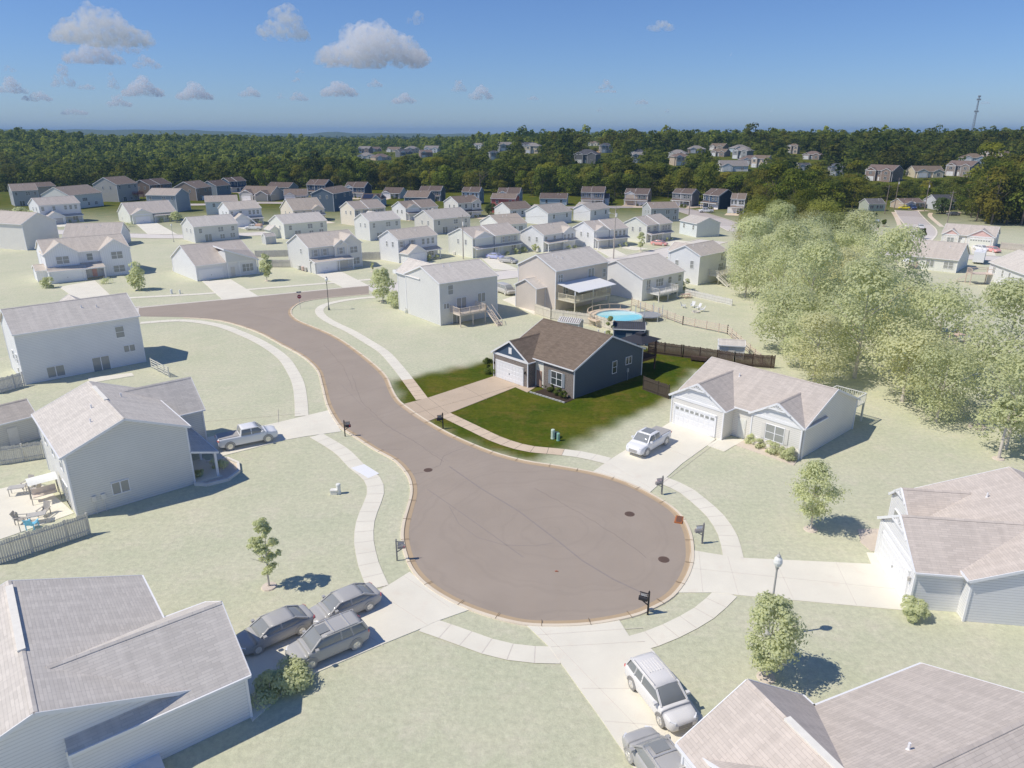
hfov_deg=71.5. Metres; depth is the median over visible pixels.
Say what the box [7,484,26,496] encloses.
garden table
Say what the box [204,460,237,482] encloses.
planting bed
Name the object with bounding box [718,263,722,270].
window
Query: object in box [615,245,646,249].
driveway
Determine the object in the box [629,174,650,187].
woodland tree
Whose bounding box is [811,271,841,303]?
grove tree
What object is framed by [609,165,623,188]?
woodland tree
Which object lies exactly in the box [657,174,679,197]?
woodland tree
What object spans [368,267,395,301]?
tree
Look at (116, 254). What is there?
window
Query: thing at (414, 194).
house
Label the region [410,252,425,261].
garage door
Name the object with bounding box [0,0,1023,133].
sky
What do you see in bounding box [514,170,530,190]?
woodland tree
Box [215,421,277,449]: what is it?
pickup truck
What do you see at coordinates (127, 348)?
window
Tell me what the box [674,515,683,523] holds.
storm drain
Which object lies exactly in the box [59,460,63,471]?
window
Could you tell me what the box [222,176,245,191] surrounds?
house
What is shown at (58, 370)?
window
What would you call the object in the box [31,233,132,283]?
house
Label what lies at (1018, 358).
grove tree
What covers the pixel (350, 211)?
house
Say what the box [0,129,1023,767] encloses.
ground
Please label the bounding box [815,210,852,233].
grove tree
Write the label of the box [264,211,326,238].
house
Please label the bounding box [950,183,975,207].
woodland tree
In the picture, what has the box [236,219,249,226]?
garage door
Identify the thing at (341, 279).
driveway
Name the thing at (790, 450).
shrub
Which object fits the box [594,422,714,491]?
driveway
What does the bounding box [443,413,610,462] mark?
sidewalk
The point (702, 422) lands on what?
garage door
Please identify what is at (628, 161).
woodland tree
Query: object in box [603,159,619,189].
woodland tree
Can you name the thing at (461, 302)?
window
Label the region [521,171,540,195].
woodland tree
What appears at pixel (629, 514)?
manhole cover
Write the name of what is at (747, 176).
woodland tree
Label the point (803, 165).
house
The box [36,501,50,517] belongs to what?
garden chair
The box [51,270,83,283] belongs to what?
garage door
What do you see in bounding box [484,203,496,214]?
tree
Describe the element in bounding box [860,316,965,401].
grove tree
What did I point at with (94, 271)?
front door
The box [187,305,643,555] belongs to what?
road cracks
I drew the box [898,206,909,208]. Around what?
parked car
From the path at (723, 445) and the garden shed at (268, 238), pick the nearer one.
the path at (723, 445)
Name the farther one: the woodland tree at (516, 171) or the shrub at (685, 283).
the woodland tree at (516, 171)
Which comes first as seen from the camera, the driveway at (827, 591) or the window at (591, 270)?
the driveway at (827, 591)
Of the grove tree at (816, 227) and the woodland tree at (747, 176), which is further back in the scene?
the woodland tree at (747, 176)
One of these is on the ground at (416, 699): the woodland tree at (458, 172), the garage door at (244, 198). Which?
the woodland tree at (458, 172)
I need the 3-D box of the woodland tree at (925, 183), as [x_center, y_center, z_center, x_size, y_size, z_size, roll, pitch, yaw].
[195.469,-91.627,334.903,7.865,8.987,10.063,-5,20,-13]
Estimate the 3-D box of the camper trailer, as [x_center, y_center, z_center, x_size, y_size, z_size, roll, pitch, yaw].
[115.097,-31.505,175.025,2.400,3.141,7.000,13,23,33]
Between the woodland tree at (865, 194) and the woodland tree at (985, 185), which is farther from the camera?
the woodland tree at (865, 194)
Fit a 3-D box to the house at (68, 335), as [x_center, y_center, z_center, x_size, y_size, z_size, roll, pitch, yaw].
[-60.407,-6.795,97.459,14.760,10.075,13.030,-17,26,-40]
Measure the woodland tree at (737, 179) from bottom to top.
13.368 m
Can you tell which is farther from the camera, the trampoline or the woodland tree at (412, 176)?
the woodland tree at (412, 176)
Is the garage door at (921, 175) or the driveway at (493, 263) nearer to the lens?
the driveway at (493, 263)
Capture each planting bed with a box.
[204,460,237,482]
[535,389,573,402]
[736,440,797,465]
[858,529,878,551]
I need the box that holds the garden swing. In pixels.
[25,472,61,504]
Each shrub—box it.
[39,276,53,287]
[99,277,113,283]
[194,469,203,477]
[209,458,228,469]
[250,668,294,710]
[272,653,314,695]
[385,290,398,306]
[482,357,492,369]
[483,365,495,373]
[546,384,555,391]
[553,387,561,394]
[558,390,567,397]
[605,316,614,335]
[683,278,689,288]
[744,433,755,443]
[754,438,765,447]
[765,440,779,454]
[776,446,789,458]
[782,446,796,460]
[900,594,930,623]
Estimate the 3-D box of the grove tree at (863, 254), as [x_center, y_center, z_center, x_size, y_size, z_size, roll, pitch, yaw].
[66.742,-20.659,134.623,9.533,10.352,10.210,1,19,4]
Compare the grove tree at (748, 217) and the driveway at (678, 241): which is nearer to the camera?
the grove tree at (748, 217)
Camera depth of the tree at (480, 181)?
362.10 m
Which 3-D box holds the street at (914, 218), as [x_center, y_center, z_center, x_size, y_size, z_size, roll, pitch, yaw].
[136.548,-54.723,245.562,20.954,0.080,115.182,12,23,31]
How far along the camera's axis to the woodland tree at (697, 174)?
343.61 m
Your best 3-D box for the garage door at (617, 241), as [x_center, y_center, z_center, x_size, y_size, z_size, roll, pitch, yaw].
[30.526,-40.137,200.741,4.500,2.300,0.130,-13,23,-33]
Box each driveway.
[60,280,109,297]
[136,222,175,234]
[202,279,258,299]
[207,410,340,457]
[244,572,467,721]
[317,272,366,286]
[401,376,518,421]
[482,257,516,270]
[528,620,702,767]
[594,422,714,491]
[596,249,626,258]
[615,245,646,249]
[663,239,692,242]
[678,550,905,609]
[685,204,702,208]
[971,247,995,255]
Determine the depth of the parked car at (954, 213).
274.94 m
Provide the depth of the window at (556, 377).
86.45 m
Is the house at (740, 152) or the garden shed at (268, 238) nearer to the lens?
the garden shed at (268, 238)
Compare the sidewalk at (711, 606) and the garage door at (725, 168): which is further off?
the garage door at (725, 168)
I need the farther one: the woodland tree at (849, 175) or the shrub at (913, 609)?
the woodland tree at (849, 175)
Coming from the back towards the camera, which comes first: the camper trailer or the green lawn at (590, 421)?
the camper trailer
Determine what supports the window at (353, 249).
in the house at (325, 251)
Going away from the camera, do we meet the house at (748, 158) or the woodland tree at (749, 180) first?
the woodland tree at (749, 180)
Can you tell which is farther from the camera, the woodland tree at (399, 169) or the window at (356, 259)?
the woodland tree at (399, 169)
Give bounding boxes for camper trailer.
[972,249,986,262]
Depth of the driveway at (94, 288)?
144.81 m
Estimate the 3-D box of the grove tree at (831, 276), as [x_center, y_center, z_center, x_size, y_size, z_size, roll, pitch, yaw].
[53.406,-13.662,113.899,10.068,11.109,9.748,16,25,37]
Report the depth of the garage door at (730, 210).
283.80 m
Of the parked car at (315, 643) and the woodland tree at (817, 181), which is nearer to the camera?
the parked car at (315, 643)
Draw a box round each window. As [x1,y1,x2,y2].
[46,364,65,378]
[55,256,69,264]
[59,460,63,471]
[62,479,72,509]
[86,253,93,260]
[91,355,111,371]
[110,251,122,258]
[110,478,130,495]
[113,264,125,272]
[114,326,125,337]
[123,344,135,352]
[205,234,212,241]
[242,263,253,271]
[313,250,317,256]
[350,246,357,252]
[352,257,359,264]
[442,226,447,233]
[443,303,449,308]
[448,285,453,294]
[452,314,459,322]
[456,296,466,309]
[477,292,485,301]
[550,370,561,387]
[558,274,562,282]
[563,287,567,295]
[588,268,593,276]
[602,268,605,276]
[612,360,616,373]
[625,356,631,364]
[646,279,650,290]
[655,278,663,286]
[690,260,693,268]
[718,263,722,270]
[764,423,784,444]
[925,260,934,266]
[943,261,953,268]
[947,237,953,241]
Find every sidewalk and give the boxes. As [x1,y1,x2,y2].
[130,279,370,298]
[140,319,308,416]
[310,434,388,587]
[315,296,427,399]
[352,464,378,477]
[419,620,559,663]
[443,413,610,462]
[630,593,736,647]
[663,477,743,557]
[870,212,901,239]
[928,213,943,226]
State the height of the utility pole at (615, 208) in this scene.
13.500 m
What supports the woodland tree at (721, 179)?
on the ground at (416, 699)
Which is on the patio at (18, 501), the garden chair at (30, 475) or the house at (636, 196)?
the garden chair at (30, 475)
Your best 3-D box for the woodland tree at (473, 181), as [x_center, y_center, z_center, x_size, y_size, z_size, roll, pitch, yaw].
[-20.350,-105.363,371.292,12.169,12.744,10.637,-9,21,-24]
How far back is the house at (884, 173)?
393.43 m
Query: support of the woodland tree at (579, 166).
on the ground at (416, 699)
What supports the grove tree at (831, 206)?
on the ground at (416, 699)
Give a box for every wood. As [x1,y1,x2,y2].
[0,123,1023,195]
[0,124,1023,166]
[98,134,467,142]
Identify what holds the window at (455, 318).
in the house at (440, 294)
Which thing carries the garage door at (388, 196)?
in the house at (398, 192)
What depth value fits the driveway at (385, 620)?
46.27 m
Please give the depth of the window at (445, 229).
225.60 m
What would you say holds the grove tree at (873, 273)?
on the ground at (416, 699)
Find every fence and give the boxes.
[0,372,24,392]
[0,440,45,464]
[0,513,90,563]
[149,358,169,376]
[254,250,287,256]
[271,259,290,266]
[362,252,379,259]
[535,304,648,334]
[631,297,762,361]
[642,376,669,398]
[648,341,775,368]
[685,288,732,304]
[1000,242,1023,250]
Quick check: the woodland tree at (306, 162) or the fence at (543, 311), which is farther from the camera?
the woodland tree at (306, 162)
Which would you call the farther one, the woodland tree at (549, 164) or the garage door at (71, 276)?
the woodland tree at (549, 164)
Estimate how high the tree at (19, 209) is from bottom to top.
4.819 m
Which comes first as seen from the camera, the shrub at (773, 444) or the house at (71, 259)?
the shrub at (773, 444)
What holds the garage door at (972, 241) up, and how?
in the house at (971, 235)
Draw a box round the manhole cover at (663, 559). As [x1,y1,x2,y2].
[658,556,669,562]
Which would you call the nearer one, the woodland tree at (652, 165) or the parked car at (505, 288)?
the parked car at (505, 288)
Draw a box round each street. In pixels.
[58,230,264,237]
[190,202,282,204]
[363,239,725,291]
[568,206,737,230]
[883,210,937,244]
[885,251,999,260]
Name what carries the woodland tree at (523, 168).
on the ground at (416, 699)
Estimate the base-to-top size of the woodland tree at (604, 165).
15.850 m
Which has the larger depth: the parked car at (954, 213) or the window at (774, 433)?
the parked car at (954, 213)
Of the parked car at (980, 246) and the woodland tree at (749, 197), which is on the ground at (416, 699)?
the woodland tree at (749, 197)
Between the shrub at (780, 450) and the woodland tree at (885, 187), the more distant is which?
the woodland tree at (885, 187)
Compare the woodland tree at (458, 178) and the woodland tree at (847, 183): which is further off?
the woodland tree at (458, 178)
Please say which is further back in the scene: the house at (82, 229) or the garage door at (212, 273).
the house at (82, 229)
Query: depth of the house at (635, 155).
496.72 m
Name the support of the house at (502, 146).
on the ground at (416, 699)
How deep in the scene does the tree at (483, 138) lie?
694.12 m
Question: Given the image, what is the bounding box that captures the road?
[139,286,685,620]
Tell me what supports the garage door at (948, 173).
in the house at (959, 168)
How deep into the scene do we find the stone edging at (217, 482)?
64.54 m
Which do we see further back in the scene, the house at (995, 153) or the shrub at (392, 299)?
the house at (995, 153)
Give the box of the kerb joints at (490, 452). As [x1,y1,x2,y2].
[213,309,692,625]
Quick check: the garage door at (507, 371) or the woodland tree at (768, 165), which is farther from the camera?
the woodland tree at (768, 165)
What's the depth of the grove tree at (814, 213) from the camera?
185.47 m
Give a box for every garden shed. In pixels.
[0,398,40,446]
[261,232,276,243]
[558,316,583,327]
[613,321,645,345]
[717,338,745,359]
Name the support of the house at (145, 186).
on the ground at (416, 699)
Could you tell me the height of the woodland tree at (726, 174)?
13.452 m
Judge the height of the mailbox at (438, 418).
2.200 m
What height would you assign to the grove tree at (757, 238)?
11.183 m
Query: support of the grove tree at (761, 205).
on the ground at (416, 699)
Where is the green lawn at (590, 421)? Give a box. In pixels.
[386,338,784,465]
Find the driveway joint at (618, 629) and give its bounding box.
[205,413,893,728]
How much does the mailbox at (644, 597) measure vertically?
2.200 m
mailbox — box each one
[343,420,350,436]
[395,539,404,560]
[436,412,443,428]
[638,590,649,614]
[655,476,663,494]
[694,523,704,543]
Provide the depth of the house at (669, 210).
256.11 m
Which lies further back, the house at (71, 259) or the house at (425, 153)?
the house at (425, 153)
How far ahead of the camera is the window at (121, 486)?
60.26 m
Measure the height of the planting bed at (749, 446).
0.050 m
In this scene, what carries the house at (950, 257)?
on the ground at (416, 699)
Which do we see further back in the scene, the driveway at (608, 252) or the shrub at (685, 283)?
the driveway at (608, 252)
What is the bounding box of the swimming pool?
[596,310,643,321]
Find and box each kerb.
[139,285,368,307]
[183,294,693,626]
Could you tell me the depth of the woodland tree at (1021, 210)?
252.90 m
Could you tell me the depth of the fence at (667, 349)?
98.60 m
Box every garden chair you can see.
[9,511,27,524]
[20,474,34,489]
[22,518,39,530]
[27,483,40,491]
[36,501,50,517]
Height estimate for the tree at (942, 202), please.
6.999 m
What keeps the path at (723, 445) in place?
on the ground at (416, 699)
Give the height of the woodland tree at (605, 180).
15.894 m
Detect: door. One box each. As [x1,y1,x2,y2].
[6,426,20,445]
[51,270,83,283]
[53,217,63,223]
[92,268,97,275]
[135,216,150,223]
[198,267,223,280]
[231,267,235,275]
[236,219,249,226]
[241,195,250,200]
[316,261,337,273]
[355,193,362,197]
[382,193,390,198]
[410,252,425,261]
[471,211,480,216]
[496,359,523,385]
[536,370,541,386]
[564,241,573,248]
[615,238,625,245]
[637,201,646,205]
[661,233,669,239]
[672,402,716,437]
[710,204,717,208]
[723,167,730,170]
[727,207,735,212]
[728,347,734,358]
[737,418,746,437]
[877,531,910,597]
[918,173,926,177]
[946,171,952,175]
[968,238,990,246]
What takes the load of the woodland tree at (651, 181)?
on the ground at (416, 699)
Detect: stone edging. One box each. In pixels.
[194,482,207,486]
[206,457,226,462]
[207,478,228,485]
[226,457,238,463]
[228,470,239,480]
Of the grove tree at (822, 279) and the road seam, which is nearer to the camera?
the road seam
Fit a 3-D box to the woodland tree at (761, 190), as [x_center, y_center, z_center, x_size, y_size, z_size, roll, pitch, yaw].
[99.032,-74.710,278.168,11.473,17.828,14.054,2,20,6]
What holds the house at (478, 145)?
on the ground at (416, 699)
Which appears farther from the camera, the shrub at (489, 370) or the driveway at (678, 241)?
the driveway at (678, 241)
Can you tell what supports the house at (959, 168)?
on the ground at (416, 699)
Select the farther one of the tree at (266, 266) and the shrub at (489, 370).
the tree at (266, 266)
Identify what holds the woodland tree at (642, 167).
on the ground at (416, 699)
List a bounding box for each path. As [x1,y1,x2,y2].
[516,385,536,391]
[707,438,743,451]
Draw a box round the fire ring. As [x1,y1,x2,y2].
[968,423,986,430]
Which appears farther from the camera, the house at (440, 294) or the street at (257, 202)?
the street at (257, 202)
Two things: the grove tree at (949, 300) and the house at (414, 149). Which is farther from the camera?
the house at (414, 149)
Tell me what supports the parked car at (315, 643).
on the driveway at (385, 620)
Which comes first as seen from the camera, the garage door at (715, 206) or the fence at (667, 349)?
the fence at (667, 349)
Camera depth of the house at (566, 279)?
127.72 m
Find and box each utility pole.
[458,215,466,258]
[612,206,619,258]
[947,191,955,222]
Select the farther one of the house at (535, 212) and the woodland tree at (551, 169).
the woodland tree at (551, 169)
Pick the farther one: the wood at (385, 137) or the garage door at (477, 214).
the wood at (385, 137)
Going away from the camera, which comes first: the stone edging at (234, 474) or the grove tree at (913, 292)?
the stone edging at (234, 474)
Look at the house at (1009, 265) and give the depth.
145.94 m
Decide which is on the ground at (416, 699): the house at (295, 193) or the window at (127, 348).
the house at (295, 193)
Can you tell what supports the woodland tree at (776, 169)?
on the ground at (416, 699)
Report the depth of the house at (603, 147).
569.23 m
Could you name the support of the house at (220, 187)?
on the ground at (416, 699)
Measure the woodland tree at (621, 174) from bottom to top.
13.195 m
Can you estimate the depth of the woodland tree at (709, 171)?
323.06 m
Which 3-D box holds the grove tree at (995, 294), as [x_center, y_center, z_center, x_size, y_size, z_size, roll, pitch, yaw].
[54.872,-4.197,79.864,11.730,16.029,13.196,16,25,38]
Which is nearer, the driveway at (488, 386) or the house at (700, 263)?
the driveway at (488, 386)
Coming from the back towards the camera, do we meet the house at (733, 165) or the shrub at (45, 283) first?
the house at (733, 165)
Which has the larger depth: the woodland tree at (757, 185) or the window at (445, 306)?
the woodland tree at (757, 185)
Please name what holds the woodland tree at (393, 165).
on the ground at (416, 699)
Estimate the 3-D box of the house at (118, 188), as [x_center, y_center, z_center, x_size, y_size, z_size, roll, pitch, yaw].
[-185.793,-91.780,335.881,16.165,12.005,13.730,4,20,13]
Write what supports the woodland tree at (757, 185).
on the ground at (416, 699)
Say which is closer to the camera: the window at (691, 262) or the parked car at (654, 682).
the parked car at (654, 682)
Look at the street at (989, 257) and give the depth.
182.45 m
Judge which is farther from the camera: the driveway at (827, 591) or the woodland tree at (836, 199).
the woodland tree at (836, 199)
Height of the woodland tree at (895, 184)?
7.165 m
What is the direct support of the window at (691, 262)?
in the house at (700, 263)
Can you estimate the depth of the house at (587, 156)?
497.45 m
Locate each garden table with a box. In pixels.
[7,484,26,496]
[26,510,46,521]
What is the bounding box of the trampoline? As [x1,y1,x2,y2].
[635,302,662,321]
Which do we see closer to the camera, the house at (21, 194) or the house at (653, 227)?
the house at (653, 227)
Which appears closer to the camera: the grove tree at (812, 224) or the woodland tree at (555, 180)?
the grove tree at (812, 224)
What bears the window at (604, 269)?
in the house at (566, 279)
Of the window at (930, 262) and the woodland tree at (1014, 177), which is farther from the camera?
the woodland tree at (1014, 177)
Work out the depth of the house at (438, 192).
335.64 m
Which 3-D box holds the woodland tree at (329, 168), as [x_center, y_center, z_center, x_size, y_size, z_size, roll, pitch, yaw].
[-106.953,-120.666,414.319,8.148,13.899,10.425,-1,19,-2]
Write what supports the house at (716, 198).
on the ground at (416, 699)
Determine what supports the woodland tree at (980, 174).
on the ground at (416, 699)
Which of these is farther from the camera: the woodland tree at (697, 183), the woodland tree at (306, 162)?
the woodland tree at (306, 162)
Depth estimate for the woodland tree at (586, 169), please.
353.13 m
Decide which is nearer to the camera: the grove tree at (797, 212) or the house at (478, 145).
the grove tree at (797, 212)
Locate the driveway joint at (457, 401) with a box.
[415,385,515,415]
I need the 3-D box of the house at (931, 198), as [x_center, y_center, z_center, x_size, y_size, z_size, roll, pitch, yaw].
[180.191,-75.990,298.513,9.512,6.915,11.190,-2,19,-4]
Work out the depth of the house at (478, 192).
320.16 m
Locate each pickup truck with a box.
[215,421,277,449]
[244,216,263,229]
[626,426,671,456]
[698,208,713,212]
[909,205,916,209]
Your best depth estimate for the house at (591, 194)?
314.45 m
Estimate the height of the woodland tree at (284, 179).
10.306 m
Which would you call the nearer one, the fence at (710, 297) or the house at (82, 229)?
the fence at (710, 297)
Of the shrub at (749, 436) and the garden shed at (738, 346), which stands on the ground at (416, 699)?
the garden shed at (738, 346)
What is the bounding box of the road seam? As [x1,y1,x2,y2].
[375,417,641,592]
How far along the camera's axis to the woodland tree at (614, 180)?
340.98 m
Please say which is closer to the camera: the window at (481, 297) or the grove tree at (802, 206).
the window at (481, 297)
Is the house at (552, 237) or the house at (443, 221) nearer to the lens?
the house at (552, 237)
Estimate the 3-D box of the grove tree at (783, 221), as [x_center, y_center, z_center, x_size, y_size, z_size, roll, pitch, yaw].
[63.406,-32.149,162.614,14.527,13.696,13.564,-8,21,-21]
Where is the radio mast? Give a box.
[971,95,980,130]
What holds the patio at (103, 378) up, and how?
on the ground at (416, 699)
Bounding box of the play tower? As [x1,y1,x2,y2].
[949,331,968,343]
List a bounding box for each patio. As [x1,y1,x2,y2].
[0,482,73,539]
[88,373,133,381]
[503,296,535,314]
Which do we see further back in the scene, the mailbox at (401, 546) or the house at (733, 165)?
the house at (733, 165)
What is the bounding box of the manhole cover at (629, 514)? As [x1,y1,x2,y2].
[625,511,634,516]
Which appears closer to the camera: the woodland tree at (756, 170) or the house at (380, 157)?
the woodland tree at (756, 170)
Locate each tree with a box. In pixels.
[12,207,27,211]
[124,261,145,290]
[170,211,182,221]
[239,171,249,185]
[245,517,281,591]
[251,157,276,185]
[258,253,272,280]
[266,163,287,181]
[275,168,286,181]
[277,171,291,181]
[290,165,303,187]
[297,159,317,185]
[310,163,328,178]
[311,164,323,178]
[317,170,330,178]
[321,165,333,179]
[330,169,345,185]
[336,159,359,185]
[339,164,360,180]
[346,156,368,181]
[365,169,379,188]
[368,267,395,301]
[375,163,388,189]
[380,169,394,184]
[383,170,400,186]
[387,163,400,182]
[388,166,408,186]
[399,172,416,189]
[405,176,419,189]
[419,157,439,185]
[426,156,449,185]
[430,171,446,187]
[435,165,454,191]
[437,159,455,189]
[448,170,466,189]
[451,172,470,190]
[462,170,484,187]
[465,161,488,186]
[469,169,482,186]
[480,135,486,150]
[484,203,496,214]
[488,159,506,191]
[490,173,507,188]
[503,159,522,186]
[510,161,525,185]
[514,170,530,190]
[517,166,527,191]
[518,164,530,189]
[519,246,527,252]
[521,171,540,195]
[528,167,552,193]
[529,157,548,170]
[531,166,549,196]
[532,164,552,192]
[545,162,557,189]
[549,165,566,190]
[550,176,567,192]
[553,166,576,193]
[566,165,579,193]
[568,164,581,191]
[571,177,587,195]
[575,167,597,183]
[582,173,606,188]
[583,166,614,189]
[602,163,614,176]
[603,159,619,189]
[605,175,623,196]
[607,159,623,194]
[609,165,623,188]
[609,196,614,203]
[612,172,633,197]
[615,156,640,187]
[619,173,636,196]
[622,164,639,186]
[623,169,639,191]
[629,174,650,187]
[637,164,648,184]
[637,177,653,195]
[637,232,644,251]
[646,164,667,188]
[646,166,666,196]
[646,171,656,192]
[651,162,673,194]
[651,170,665,195]
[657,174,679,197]
[669,169,693,187]
[673,167,699,189]
[691,170,707,195]
[693,168,716,198]
[693,179,707,194]
[698,161,720,177]
[699,177,721,197]
[708,182,725,188]
[715,176,727,188]
[720,171,733,191]
[721,174,747,192]
[722,234,771,296]
[723,215,782,279]
[726,178,750,193]
[729,214,774,262]
[733,211,777,247]
[736,194,775,235]
[737,212,763,244]
[740,178,753,202]
[741,186,754,208]
[742,228,773,268]
[744,241,817,310]
[744,590,812,683]
[745,173,756,180]
[746,169,768,200]
[749,232,791,289]
[749,280,835,350]
[750,169,778,196]
[751,183,785,208]
[752,169,779,208]
[753,179,762,185]
[754,220,821,297]
[757,163,796,206]
[758,162,778,184]
[760,199,788,217]
[765,202,797,239]
[766,214,806,246]
[769,267,814,321]
[773,167,815,202]
[774,159,789,178]
[777,308,834,367]
[779,238,848,319]
[780,311,856,382]
[785,458,851,532]
[786,195,819,218]
[787,171,820,200]
[787,201,804,219]
[791,188,814,215]
[792,179,821,207]
[793,212,841,248]
[794,226,834,259]
[794,228,836,269]
[796,209,827,220]
[804,168,819,175]
[804,195,850,219]
[808,165,826,177]
[810,178,830,202]
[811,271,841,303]
[812,257,916,378]
[812,291,868,352]
[813,181,845,210]
[815,175,836,202]
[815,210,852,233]
[815,244,862,277]
[817,266,860,309]
[825,178,846,212]
[827,190,841,213]
[830,177,855,208]
[832,226,882,254]
[834,208,881,251]
[836,182,847,208]
[836,259,877,294]
[839,225,873,247]
[841,243,880,257]
[841,270,918,346]
[842,160,871,184]
[842,173,860,202]
[843,177,866,207]
[844,223,937,323]
[845,176,862,205]
[846,164,863,174]
[853,248,890,265]
[857,187,872,200]
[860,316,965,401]
[863,184,882,197]
[867,282,935,360]
[875,183,890,196]
[880,185,900,199]
[891,183,901,196]
[891,278,1004,377]
[894,182,912,196]
[898,337,996,424]
[900,181,920,197]
[919,180,938,197]
[921,178,944,195]
[931,197,954,213]
[945,276,1023,410]
[946,177,966,196]
[948,177,968,189]
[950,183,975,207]
[951,182,975,198]
[953,184,974,214]
[961,179,988,220]
[962,184,983,216]
[963,142,1007,182]
[964,163,1006,218]
[967,156,997,182]
[969,173,998,214]
[970,347,1023,449]
[972,165,1012,224]
[981,161,1019,183]
[982,179,1023,223]
[983,159,1000,171]
[989,392,1023,460]
[993,160,1016,171]
[993,173,1023,223]
[1001,153,1022,161]
[1002,163,1023,224]
[1003,169,1023,221]
[1012,154,1023,170]
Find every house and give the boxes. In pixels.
[0,210,58,250]
[0,293,145,384]
[0,575,252,767]
[8,183,38,205]
[27,195,84,223]
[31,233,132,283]
[31,377,221,517]
[33,182,55,196]
[41,184,103,207]
[62,222,130,242]
[92,176,143,201]
[117,200,177,223]
[137,178,171,196]
[145,188,190,211]
[170,239,259,280]
[173,180,211,200]
[180,214,238,242]
[204,179,230,194]
[204,195,237,214]
[217,200,264,226]
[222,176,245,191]
[239,186,283,201]
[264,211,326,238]
[268,182,298,190]
[279,197,325,216]
[284,188,307,198]
[286,229,362,273]
[306,179,333,195]
[310,185,352,211]
[339,199,385,225]
[344,182,371,197]
[353,210,400,240]
[357,152,373,158]
[358,146,372,152]
[361,193,386,204]
[370,154,390,159]
[372,147,381,151]
[378,225,441,262]
[382,187,406,198]
[386,147,402,151]
[391,199,438,220]
[395,149,412,156]
[395,258,502,326]
[403,190,434,201]
[404,146,418,152]
[414,207,469,233]
[419,150,432,157]
[419,186,445,200]
[424,146,439,152]
[443,195,482,217]
[447,222,522,257]
[461,187,483,203]
[474,143,484,148]
[479,213,527,230]
[488,150,499,159]
[490,193,519,212]
[491,318,659,398]
[494,201,531,216]
[497,187,522,200]
[498,142,512,151]
[514,246,615,311]
[520,221,578,252]
[525,143,541,153]
[525,202,571,223]
[539,193,568,204]
[572,218,629,248]
[573,202,609,220]
[574,149,600,163]
[581,186,606,202]
[588,141,598,145]
[598,143,611,152]
[604,193,609,204]
[607,253,685,301]
[623,213,673,243]
[624,188,651,205]
[631,152,643,162]
[642,201,679,221]
[667,150,688,157]
[667,240,733,286]
[668,357,866,459]
[669,153,687,165]
[671,188,699,206]
[675,662,1023,767]
[679,214,720,236]
[687,145,705,153]
[700,188,732,208]
[709,143,728,149]
[711,149,730,156]
[718,160,748,171]
[727,193,746,213]
[729,145,749,151]
[732,147,754,158]
[739,155,753,164]
[751,155,771,167]
[787,144,799,153]
[797,163,809,170]
[802,151,822,159]
[827,163,843,175]
[859,198,885,210]
[865,164,903,181]
[874,467,1023,625]
[890,198,926,208]
[904,239,969,272]
[905,166,944,177]
[923,194,958,209]
[941,223,1000,246]
[945,160,981,176]
[956,250,1023,293]
[958,153,983,162]
[980,150,1011,158]
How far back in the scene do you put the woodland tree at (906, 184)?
330.38 m
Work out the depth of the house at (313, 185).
359.92 m
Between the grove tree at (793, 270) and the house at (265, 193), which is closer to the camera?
the grove tree at (793, 270)
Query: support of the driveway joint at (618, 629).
on the driveway at (598, 663)
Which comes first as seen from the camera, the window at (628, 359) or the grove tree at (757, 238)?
the window at (628, 359)
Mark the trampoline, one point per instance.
(648, 314)
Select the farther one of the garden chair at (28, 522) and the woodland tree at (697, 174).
the woodland tree at (697, 174)
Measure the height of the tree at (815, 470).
6.721 m
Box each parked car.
[236,604,314,654]
[285,609,369,669]
[309,582,381,624]
[486,252,504,259]
[497,282,514,294]
[499,256,517,263]
[622,725,685,767]
[624,651,697,731]
[651,240,667,245]
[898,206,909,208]
[917,224,924,228]
[946,212,960,215]
[972,244,988,250]
[986,246,1001,252]
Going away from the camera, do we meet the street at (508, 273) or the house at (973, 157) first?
the street at (508, 273)
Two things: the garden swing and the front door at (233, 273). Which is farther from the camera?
the front door at (233, 273)
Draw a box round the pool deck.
[587,304,631,327]
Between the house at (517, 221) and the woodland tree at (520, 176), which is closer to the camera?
the house at (517, 221)
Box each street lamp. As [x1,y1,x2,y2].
[325,277,329,309]
[764,552,782,637]
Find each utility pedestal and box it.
[330,488,336,494]
[336,483,340,494]
[551,429,554,438]
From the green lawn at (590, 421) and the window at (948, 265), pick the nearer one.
the green lawn at (590, 421)
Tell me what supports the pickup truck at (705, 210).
on the street at (725, 224)
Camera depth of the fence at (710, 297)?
135.35 m
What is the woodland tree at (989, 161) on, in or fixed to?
on the ground at (416, 699)
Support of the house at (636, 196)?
on the ground at (416, 699)
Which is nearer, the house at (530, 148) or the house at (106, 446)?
the house at (106, 446)
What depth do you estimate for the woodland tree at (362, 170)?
397.75 m
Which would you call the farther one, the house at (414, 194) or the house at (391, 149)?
the house at (391, 149)
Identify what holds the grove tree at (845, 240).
on the ground at (416, 699)
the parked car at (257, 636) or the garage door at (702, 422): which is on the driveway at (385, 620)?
the parked car at (257, 636)

